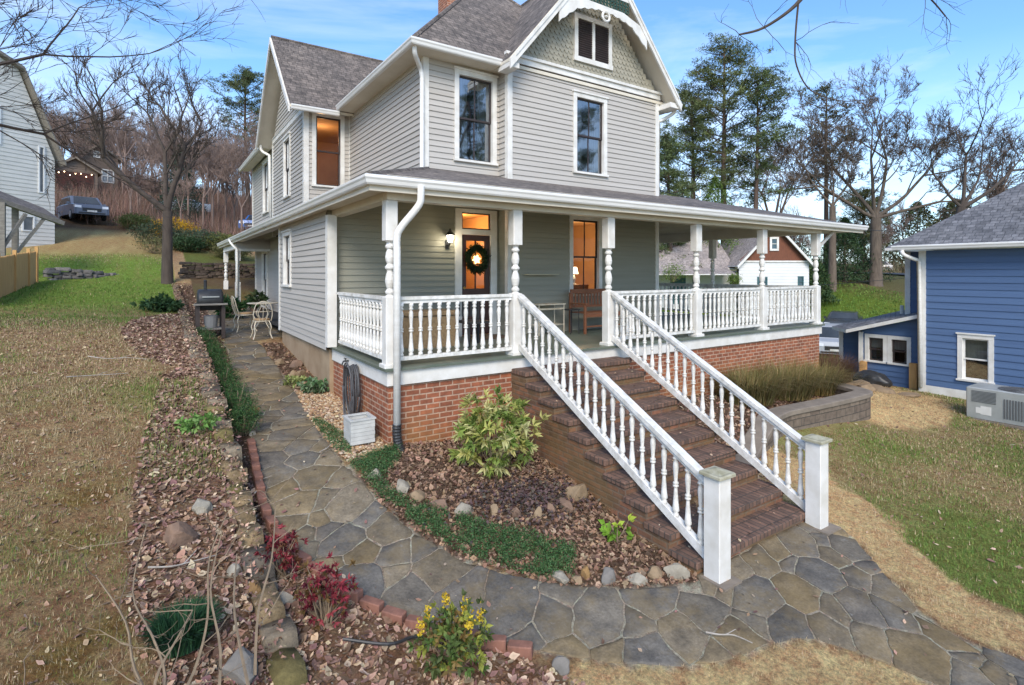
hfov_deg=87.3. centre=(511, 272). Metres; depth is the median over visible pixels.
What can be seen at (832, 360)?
dry shrub
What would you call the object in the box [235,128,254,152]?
hillside tree
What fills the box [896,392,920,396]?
slab
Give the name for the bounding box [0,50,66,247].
white building
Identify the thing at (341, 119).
window
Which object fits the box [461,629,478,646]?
edging brick
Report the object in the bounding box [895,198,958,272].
cedar tree
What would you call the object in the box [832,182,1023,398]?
neighbour house
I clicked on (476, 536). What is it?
ground cover
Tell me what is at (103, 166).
hill house
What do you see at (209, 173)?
hillside tree
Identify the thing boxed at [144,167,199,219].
hillside tree
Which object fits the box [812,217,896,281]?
cedar tree
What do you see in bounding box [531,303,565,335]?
iron table
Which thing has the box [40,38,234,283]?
bare tree
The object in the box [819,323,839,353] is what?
parked car
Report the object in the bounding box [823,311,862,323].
parked car
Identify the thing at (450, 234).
wall lantern
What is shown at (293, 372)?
rock
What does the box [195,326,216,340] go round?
juniper
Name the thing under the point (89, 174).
hill house
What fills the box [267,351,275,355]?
rock
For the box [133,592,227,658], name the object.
grass clump
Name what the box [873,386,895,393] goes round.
slab
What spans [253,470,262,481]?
edging brick
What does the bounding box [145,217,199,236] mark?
shrub
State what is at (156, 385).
grass
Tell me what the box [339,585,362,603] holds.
edging brick
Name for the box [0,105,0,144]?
window
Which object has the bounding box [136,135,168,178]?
hillside tree
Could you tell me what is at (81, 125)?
hillside tree
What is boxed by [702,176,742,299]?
cedar tree
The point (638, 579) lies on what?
rock
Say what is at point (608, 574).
rock
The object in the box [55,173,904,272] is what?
undergrowth
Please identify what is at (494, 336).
doormat
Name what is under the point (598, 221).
window
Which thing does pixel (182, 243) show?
shrub
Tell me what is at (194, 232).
shrub
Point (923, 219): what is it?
cedar tree
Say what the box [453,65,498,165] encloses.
window
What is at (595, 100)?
window
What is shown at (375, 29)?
sky
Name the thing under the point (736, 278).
porch vine
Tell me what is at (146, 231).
shrub
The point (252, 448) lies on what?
edging brick
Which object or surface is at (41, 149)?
window
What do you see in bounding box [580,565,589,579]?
rock
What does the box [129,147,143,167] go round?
hillside tree
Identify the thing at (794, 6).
bare tree
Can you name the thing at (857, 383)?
slab
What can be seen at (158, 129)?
hillside tree
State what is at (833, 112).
pine tree
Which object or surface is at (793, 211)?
hillside tree
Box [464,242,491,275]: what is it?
wreath
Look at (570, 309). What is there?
side table
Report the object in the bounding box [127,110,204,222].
hillside tree
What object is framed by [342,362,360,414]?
garden hose
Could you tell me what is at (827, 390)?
ornamental grass
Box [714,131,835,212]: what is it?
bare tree
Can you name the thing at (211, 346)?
juniper
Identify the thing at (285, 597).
rock
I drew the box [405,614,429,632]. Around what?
edging brick
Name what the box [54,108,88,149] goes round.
hillside tree
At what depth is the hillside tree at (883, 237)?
62.42 m
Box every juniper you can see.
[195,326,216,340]
[199,331,220,349]
[203,340,230,361]
[208,347,234,372]
[211,357,236,380]
[214,364,243,393]
[219,372,255,405]
[220,385,260,424]
[225,399,266,435]
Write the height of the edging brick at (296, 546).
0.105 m
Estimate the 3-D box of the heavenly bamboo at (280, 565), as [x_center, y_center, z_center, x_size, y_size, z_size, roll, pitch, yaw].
[-2.062,2.481,4.769,0.487,0.467,0.410,0,0,-34]
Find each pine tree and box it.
[188,64,263,208]
[659,123,715,266]
[660,79,739,202]
[671,32,796,243]
[716,61,813,208]
[788,79,875,270]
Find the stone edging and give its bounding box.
[43,267,118,279]
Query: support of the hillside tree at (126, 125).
on the ground at (74, 237)
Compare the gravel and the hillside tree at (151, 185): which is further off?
the hillside tree at (151, 185)
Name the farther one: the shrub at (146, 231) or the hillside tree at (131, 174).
the hillside tree at (131, 174)
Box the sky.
[0,0,1023,262]
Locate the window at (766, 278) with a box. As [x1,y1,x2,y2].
[757,277,767,284]
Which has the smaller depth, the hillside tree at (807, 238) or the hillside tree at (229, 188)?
the hillside tree at (229, 188)
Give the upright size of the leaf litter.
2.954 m
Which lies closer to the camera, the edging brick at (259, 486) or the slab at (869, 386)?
the edging brick at (259, 486)
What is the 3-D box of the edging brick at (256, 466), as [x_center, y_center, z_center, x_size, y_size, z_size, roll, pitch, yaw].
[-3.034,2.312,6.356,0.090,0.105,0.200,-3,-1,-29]
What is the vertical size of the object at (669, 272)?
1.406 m
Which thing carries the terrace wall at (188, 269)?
on the ground at (74, 237)
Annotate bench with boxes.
[569,289,619,333]
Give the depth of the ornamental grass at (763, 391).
10.57 m
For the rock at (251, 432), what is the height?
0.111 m
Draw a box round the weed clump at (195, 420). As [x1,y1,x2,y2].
[172,411,221,433]
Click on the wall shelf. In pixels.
(540, 274)
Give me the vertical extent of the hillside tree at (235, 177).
7.862 m
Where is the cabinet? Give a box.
[573,284,588,288]
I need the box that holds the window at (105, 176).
[101,169,113,182]
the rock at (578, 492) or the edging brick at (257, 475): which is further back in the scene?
the rock at (578, 492)
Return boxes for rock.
[163,521,198,547]
[191,498,212,514]
[222,646,257,684]
[226,563,242,576]
[247,580,261,595]
[248,430,255,436]
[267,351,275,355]
[273,358,284,364]
[279,591,295,604]
[289,360,302,367]
[289,370,300,377]
[297,370,307,375]
[367,468,380,478]
[396,479,409,493]
[409,490,425,501]
[429,499,447,509]
[454,502,472,515]
[489,504,497,515]
[510,507,521,517]
[533,506,541,519]
[547,503,555,513]
[552,570,568,584]
[552,656,569,675]
[558,498,573,512]
[563,483,587,501]
[570,575,581,584]
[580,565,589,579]
[601,567,615,584]
[625,572,647,585]
[646,565,662,578]
[663,563,689,579]
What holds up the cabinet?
on the house at (515, 140)
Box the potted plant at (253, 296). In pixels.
[241,289,269,311]
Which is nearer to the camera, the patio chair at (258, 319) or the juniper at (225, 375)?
the juniper at (225, 375)
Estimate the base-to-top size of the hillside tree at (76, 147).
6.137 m
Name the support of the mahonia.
on the ground at (74, 237)
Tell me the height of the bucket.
0.300 m
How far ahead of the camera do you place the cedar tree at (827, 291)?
39.50 m
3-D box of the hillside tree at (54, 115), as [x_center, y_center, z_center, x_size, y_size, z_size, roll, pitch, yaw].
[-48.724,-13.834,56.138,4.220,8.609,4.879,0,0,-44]
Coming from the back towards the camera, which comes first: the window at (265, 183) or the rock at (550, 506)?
the window at (265, 183)
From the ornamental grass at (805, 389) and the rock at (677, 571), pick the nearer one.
the rock at (677, 571)
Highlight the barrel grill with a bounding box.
[193,280,227,337]
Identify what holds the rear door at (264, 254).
in the house at (515, 140)
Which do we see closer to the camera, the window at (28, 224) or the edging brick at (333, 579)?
the edging brick at (333, 579)
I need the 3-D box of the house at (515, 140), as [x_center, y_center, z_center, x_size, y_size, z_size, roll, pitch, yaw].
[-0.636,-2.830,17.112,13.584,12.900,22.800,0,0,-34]
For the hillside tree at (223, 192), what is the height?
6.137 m
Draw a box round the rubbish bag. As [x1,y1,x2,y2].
[852,370,892,386]
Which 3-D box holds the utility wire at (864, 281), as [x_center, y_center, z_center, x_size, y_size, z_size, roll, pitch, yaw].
[16.853,0.788,33.002,14.809,0.972,0.026,0,0,0]
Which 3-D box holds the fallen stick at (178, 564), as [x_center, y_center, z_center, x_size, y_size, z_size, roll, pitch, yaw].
[-2.726,2.388,4.453,0.081,0.083,0.498,0,0,41]
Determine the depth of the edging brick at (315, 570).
4.85 m
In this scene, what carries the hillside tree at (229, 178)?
on the ground at (74, 237)
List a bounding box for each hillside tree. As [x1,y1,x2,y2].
[36,83,67,112]
[42,100,72,135]
[46,106,85,155]
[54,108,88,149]
[57,103,113,147]
[58,132,96,160]
[62,93,110,147]
[67,86,134,193]
[76,112,130,149]
[81,104,142,149]
[82,114,134,154]
[100,93,161,182]
[107,149,158,222]
[108,106,142,150]
[112,126,143,173]
[119,133,137,165]
[119,159,158,212]
[120,105,175,212]
[123,137,149,166]
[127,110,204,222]
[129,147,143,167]
[132,129,153,176]
[135,121,170,200]
[136,107,184,141]
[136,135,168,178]
[138,113,176,173]
[141,168,168,215]
[144,128,205,202]
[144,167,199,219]
[147,152,208,203]
[158,151,206,175]
[176,119,253,225]
[176,133,240,196]
[183,109,243,202]
[185,126,250,228]
[190,143,233,203]
[200,159,244,219]
[204,110,259,213]
[204,162,229,205]
[208,134,251,231]
[211,126,246,209]
[216,163,251,230]
[224,160,237,209]
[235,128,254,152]
[779,202,812,237]
[789,214,810,246]
[798,235,810,254]
[858,214,897,245]
[866,196,919,240]
[881,220,899,246]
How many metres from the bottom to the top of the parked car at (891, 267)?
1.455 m
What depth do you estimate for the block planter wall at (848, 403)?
10.18 m
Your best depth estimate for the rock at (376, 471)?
6.44 m
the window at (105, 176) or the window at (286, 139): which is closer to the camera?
the window at (286, 139)
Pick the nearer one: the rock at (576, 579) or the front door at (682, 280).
the rock at (576, 579)
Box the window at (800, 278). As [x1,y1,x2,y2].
[798,276,803,285]
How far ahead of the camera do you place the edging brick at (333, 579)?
4.73 m
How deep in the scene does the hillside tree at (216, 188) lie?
58.15 m
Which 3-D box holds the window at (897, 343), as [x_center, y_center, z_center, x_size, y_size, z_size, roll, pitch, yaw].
[11.034,2.210,15.254,0.210,0.820,0.620,0,0,-34]
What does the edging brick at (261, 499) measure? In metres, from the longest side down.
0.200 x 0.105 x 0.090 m
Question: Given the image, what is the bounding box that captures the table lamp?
[573,267,577,283]
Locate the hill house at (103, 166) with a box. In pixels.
[66,144,120,190]
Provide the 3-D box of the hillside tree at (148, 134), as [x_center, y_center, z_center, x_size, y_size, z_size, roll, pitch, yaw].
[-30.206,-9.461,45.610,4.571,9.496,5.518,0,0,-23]
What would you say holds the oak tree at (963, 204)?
on the ground at (74, 237)
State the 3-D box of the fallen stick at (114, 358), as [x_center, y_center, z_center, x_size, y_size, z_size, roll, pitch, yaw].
[-6.442,1.381,8.769,0.801,0.101,0.166,0,0,-29]
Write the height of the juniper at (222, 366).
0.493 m
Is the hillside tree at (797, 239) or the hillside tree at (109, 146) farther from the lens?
the hillside tree at (797, 239)
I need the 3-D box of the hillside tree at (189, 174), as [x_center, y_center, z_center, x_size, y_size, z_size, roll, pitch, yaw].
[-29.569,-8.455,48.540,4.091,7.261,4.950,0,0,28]
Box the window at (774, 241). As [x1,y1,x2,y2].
[770,237,778,250]
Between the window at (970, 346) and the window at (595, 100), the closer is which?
the window at (595, 100)
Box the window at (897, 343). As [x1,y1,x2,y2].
[886,335,910,366]
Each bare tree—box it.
[0,0,261,240]
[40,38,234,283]
[714,0,968,101]
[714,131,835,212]
[963,125,1023,198]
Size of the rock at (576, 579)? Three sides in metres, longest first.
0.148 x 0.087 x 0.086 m
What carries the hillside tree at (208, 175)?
on the ground at (74, 237)
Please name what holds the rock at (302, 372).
on the ground at (74, 237)
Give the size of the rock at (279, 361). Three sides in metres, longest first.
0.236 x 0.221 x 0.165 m
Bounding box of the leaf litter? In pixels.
[0,282,1023,684]
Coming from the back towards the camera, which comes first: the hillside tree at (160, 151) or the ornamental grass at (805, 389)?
the hillside tree at (160, 151)
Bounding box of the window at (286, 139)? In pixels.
[281,131,290,199]
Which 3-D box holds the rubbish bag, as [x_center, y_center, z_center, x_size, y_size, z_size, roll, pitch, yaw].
[10.196,2.960,15.179,0.589,0.423,0.982,0,0,-34]
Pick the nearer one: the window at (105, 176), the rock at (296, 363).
the rock at (296, 363)
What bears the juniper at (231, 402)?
on the ground at (74, 237)
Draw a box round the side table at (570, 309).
[562,308,579,333]
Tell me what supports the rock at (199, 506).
on the ground at (74, 237)
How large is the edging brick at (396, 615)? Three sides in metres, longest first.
0.200 x 0.105 x 0.090 m
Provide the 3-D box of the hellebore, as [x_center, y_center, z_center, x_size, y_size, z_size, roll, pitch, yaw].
[-10.246,0.898,15.520,1.391,0.713,1.194,0,0,-17]
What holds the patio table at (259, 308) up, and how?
on the flagstone path
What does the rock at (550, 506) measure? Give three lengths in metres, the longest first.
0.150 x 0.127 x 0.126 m
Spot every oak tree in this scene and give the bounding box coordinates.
[706,47,1023,286]
[765,115,875,291]
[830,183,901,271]
[875,45,1023,213]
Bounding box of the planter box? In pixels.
[342,412,375,445]
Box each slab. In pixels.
[845,381,862,385]
[856,383,875,390]
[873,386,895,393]
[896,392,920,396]
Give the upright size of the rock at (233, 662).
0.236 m
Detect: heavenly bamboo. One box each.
[253,523,308,579]
[293,551,358,631]
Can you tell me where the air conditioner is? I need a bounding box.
[966,382,1023,430]
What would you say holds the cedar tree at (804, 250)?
on the ground at (74, 237)
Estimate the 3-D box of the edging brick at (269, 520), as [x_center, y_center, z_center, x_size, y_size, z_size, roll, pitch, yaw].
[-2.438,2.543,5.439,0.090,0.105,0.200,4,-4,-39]
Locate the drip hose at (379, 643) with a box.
[342,635,436,645]
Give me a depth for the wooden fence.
17.28 m
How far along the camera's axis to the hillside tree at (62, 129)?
52.45 m
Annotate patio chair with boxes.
[231,296,256,332]
[250,301,272,339]
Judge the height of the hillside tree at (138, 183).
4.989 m
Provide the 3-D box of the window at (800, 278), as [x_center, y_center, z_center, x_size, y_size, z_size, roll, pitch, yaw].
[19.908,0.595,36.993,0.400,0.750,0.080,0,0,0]
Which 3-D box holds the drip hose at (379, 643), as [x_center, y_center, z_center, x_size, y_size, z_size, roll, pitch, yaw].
[-0.941,2.882,4.194,0.735,0.163,0.107,0,0,-18]
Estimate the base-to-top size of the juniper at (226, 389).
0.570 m
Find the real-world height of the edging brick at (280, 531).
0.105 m
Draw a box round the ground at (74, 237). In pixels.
[0,183,1023,684]
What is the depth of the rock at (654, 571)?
5.40 m
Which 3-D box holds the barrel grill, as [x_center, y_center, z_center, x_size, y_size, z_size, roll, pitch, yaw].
[-7.403,0.884,13.151,0.720,1.430,0.620,0,0,-34]
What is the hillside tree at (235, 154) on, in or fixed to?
on the ground at (74, 237)
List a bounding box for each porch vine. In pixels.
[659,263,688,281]
[726,273,742,283]
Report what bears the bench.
on the house at (515, 140)
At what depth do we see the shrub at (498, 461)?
6.85 m
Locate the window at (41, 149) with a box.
[38,146,44,193]
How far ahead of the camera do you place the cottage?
37.00 m
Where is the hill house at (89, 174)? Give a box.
[55,157,102,195]
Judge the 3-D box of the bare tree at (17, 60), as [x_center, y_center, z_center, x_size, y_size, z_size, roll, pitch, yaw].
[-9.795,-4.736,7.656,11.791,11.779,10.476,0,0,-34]
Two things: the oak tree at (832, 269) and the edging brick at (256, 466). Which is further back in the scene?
the oak tree at (832, 269)
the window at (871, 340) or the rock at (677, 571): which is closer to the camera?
the rock at (677, 571)
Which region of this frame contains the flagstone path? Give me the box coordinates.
[208,309,1023,684]
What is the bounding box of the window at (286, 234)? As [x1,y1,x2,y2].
[281,229,291,286]
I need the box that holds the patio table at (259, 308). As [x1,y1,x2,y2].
[247,302,277,329]
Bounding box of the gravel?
[295,389,389,462]
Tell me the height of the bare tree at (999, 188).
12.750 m
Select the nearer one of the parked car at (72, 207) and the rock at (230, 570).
the rock at (230, 570)
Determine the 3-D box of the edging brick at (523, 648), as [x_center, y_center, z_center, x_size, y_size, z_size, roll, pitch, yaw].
[0.066,3.043,4.332,0.200,0.105,0.090,-3,2,10]
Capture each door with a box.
[262,252,267,307]
[462,235,489,334]
[670,275,685,303]
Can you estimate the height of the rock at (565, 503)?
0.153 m
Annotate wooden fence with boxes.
[0,247,38,297]
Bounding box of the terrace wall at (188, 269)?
[178,262,254,278]
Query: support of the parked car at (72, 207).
on the ground at (74, 237)
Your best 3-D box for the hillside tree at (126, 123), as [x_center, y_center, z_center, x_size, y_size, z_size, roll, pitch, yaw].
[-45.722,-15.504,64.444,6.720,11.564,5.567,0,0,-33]
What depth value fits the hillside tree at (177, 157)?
44.45 m
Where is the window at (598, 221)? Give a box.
[568,215,601,295]
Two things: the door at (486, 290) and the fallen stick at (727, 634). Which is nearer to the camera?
the fallen stick at (727, 634)
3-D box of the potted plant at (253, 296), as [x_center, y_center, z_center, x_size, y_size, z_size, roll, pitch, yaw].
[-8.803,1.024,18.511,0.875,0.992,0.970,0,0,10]
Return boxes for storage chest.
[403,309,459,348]
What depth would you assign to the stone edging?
21.00 m
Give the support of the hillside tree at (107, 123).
on the ground at (74, 237)
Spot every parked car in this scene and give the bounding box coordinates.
[56,195,108,220]
[156,199,210,212]
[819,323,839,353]
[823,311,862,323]
[882,261,892,270]
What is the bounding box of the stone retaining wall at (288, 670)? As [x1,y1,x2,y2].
[172,285,307,684]
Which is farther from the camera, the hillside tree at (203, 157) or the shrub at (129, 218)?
the hillside tree at (203, 157)
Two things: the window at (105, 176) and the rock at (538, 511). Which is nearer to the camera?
the rock at (538, 511)
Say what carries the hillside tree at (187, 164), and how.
on the ground at (74, 237)
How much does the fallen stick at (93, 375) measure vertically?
0.067 m
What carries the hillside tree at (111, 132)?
on the ground at (74, 237)
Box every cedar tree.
[148,146,208,219]
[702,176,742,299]
[737,235,820,269]
[809,257,842,303]
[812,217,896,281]
[882,201,938,271]
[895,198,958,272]
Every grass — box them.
[0,253,1023,684]
[698,360,818,406]
[744,355,843,400]
[788,356,878,395]
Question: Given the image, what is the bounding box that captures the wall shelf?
[523,274,558,274]
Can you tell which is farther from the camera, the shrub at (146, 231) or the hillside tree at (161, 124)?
the hillside tree at (161, 124)
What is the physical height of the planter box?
0.333 m
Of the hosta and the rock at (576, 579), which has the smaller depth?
the rock at (576, 579)
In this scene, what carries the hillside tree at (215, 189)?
on the ground at (74, 237)
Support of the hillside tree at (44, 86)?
on the ground at (74, 237)
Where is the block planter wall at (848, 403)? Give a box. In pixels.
[735,383,872,465]
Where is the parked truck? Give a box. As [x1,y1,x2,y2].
[238,215,251,228]
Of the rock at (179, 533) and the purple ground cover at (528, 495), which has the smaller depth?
the rock at (179, 533)
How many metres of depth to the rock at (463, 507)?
5.96 m
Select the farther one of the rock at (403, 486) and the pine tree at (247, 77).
the pine tree at (247, 77)
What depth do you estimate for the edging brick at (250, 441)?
6.88 m
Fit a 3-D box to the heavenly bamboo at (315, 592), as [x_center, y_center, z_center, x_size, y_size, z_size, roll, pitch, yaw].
[-1.495,2.568,4.320,0.518,0.528,0.514,0,0,-15]
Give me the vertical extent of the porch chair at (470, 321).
0.830 m
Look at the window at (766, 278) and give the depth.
36.95 m
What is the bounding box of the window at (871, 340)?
[863,333,886,363]
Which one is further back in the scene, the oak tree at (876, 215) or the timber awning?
the oak tree at (876, 215)
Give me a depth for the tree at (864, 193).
59.31 m
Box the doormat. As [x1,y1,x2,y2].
[470,334,504,339]
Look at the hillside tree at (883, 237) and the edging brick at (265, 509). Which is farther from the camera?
the hillside tree at (883, 237)
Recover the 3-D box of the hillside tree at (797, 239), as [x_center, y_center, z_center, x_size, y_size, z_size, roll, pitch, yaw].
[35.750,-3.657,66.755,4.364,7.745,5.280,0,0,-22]
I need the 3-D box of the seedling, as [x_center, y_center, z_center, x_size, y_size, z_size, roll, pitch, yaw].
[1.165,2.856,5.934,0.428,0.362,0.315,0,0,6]
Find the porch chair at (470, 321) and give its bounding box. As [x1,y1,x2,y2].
[455,301,489,347]
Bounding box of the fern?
[213,293,253,318]
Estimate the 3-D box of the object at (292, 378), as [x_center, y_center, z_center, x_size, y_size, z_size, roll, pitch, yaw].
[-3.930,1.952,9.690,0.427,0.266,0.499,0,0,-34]
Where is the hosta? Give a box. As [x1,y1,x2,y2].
[296,375,328,393]
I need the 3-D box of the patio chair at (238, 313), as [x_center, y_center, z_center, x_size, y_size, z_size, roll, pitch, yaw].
[-7.039,1.063,14.049,0.563,0.946,0.502,0,0,-41]
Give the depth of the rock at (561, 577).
5.20 m
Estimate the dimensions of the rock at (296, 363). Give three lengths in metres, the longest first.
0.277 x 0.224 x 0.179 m
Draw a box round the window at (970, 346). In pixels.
[956,332,994,383]
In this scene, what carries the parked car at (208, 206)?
on the ground at (74, 237)
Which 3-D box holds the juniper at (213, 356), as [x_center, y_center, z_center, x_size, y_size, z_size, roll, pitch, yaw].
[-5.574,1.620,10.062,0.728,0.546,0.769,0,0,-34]
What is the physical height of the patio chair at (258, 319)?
0.946 m
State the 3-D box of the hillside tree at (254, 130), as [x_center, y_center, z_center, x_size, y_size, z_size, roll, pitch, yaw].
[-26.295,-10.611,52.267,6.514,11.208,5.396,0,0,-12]
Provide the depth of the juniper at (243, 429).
7.21 m
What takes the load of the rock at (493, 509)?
on the ground at (74, 237)
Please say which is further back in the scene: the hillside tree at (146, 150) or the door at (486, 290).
the hillside tree at (146, 150)
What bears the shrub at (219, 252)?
on the ground at (74, 237)
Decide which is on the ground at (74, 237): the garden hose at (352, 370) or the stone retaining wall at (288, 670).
the stone retaining wall at (288, 670)
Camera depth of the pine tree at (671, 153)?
39.24 m
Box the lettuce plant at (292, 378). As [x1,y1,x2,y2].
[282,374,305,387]
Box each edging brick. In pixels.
[246,438,255,446]
[248,445,256,454]
[249,452,258,462]
[251,461,260,473]
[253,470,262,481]
[254,480,265,493]
[257,491,266,506]
[260,503,271,519]
[264,515,278,531]
[271,527,286,544]
[281,538,298,554]
[292,550,311,568]
[305,561,323,576]
[322,574,343,592]
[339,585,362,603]
[359,595,383,615]
[381,605,406,625]
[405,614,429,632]
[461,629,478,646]
[481,634,506,653]
[507,639,532,659]
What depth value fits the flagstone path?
5.09 m
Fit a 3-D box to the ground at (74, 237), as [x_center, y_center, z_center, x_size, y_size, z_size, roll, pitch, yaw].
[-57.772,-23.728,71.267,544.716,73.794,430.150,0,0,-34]
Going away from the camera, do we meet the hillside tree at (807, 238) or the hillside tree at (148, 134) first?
the hillside tree at (148, 134)
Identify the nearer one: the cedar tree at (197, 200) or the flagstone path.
the flagstone path
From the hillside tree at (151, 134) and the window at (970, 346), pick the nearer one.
the window at (970, 346)
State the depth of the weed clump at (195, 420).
6.36 m
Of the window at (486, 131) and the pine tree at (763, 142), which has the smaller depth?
the window at (486, 131)
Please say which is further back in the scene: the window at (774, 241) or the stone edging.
the window at (774, 241)
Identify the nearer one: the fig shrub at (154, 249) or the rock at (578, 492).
the rock at (578, 492)
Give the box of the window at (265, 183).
[261,157,268,214]
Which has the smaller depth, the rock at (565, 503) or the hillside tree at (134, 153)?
the rock at (565, 503)
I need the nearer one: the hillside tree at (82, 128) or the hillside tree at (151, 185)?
the hillside tree at (151, 185)
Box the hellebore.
[130,292,184,312]
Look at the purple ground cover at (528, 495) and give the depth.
6.36 m
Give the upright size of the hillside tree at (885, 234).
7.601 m
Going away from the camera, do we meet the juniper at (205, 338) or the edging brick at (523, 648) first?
the edging brick at (523, 648)
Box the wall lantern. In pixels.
[445,229,454,248]
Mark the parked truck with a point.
(244, 222)
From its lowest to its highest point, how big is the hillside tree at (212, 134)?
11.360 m
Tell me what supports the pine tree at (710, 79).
on the ground at (74, 237)
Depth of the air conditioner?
11.36 m
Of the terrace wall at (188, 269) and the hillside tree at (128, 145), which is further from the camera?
the hillside tree at (128, 145)
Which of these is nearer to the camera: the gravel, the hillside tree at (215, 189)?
the gravel
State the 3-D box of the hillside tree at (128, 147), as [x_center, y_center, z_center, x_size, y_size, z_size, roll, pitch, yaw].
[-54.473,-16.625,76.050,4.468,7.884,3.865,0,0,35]
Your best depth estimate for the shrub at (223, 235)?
31.42 m
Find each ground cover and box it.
[311,416,583,579]
[422,464,604,558]
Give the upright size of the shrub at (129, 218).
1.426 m
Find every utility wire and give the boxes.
[660,190,918,231]
[811,278,903,285]
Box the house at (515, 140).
[217,0,868,591]
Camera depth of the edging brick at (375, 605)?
4.56 m
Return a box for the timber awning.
[0,191,64,256]
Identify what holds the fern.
on the ground at (74, 237)
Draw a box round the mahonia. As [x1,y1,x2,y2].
[407,588,495,684]
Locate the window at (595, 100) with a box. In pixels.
[572,89,608,176]
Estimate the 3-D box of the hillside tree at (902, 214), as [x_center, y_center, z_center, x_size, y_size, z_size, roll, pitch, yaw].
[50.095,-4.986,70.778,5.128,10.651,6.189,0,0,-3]
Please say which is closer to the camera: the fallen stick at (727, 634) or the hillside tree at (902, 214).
the fallen stick at (727, 634)
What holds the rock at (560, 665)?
on the ground at (74, 237)
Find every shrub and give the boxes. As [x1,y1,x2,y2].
[112,209,155,229]
[126,218,186,243]
[132,234,161,253]
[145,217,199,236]
[161,223,227,248]
[173,233,209,251]
[191,231,233,249]
[207,243,254,259]
[448,383,550,477]
[819,349,876,382]
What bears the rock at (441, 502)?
on the ground at (74, 237)
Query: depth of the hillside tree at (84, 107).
66.48 m
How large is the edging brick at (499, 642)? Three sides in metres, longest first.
0.200 x 0.105 x 0.090 m
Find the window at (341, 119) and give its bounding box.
[311,113,345,187]
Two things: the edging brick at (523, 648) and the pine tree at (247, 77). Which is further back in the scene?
the pine tree at (247, 77)
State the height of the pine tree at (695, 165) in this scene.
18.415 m
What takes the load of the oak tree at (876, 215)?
on the ground at (74, 237)
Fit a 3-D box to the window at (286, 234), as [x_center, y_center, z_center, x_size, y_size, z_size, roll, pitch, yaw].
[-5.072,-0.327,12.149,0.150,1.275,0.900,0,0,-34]
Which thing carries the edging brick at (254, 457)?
on the ground at (74, 237)
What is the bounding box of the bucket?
[204,315,218,327]
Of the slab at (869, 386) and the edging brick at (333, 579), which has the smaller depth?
the edging brick at (333, 579)
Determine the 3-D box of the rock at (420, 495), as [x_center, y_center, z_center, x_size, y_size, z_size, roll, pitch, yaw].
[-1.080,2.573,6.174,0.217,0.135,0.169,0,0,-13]
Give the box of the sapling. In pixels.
[23,477,304,684]
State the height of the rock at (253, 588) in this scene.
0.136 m
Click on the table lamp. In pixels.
(575, 270)
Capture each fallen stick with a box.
[66,371,124,377]
[88,354,142,358]
[148,550,214,567]
[706,629,751,642]
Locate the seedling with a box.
[598,514,635,542]
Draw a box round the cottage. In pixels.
[659,236,812,322]
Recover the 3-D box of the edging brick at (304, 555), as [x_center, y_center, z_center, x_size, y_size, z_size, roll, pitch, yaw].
[-1.956,2.676,5.000,0.200,0.105,0.090,0,1,39]
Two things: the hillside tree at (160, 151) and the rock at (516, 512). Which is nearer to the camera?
the rock at (516, 512)
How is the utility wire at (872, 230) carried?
attached to the house at (515, 140)
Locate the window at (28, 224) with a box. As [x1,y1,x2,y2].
[22,215,34,231]

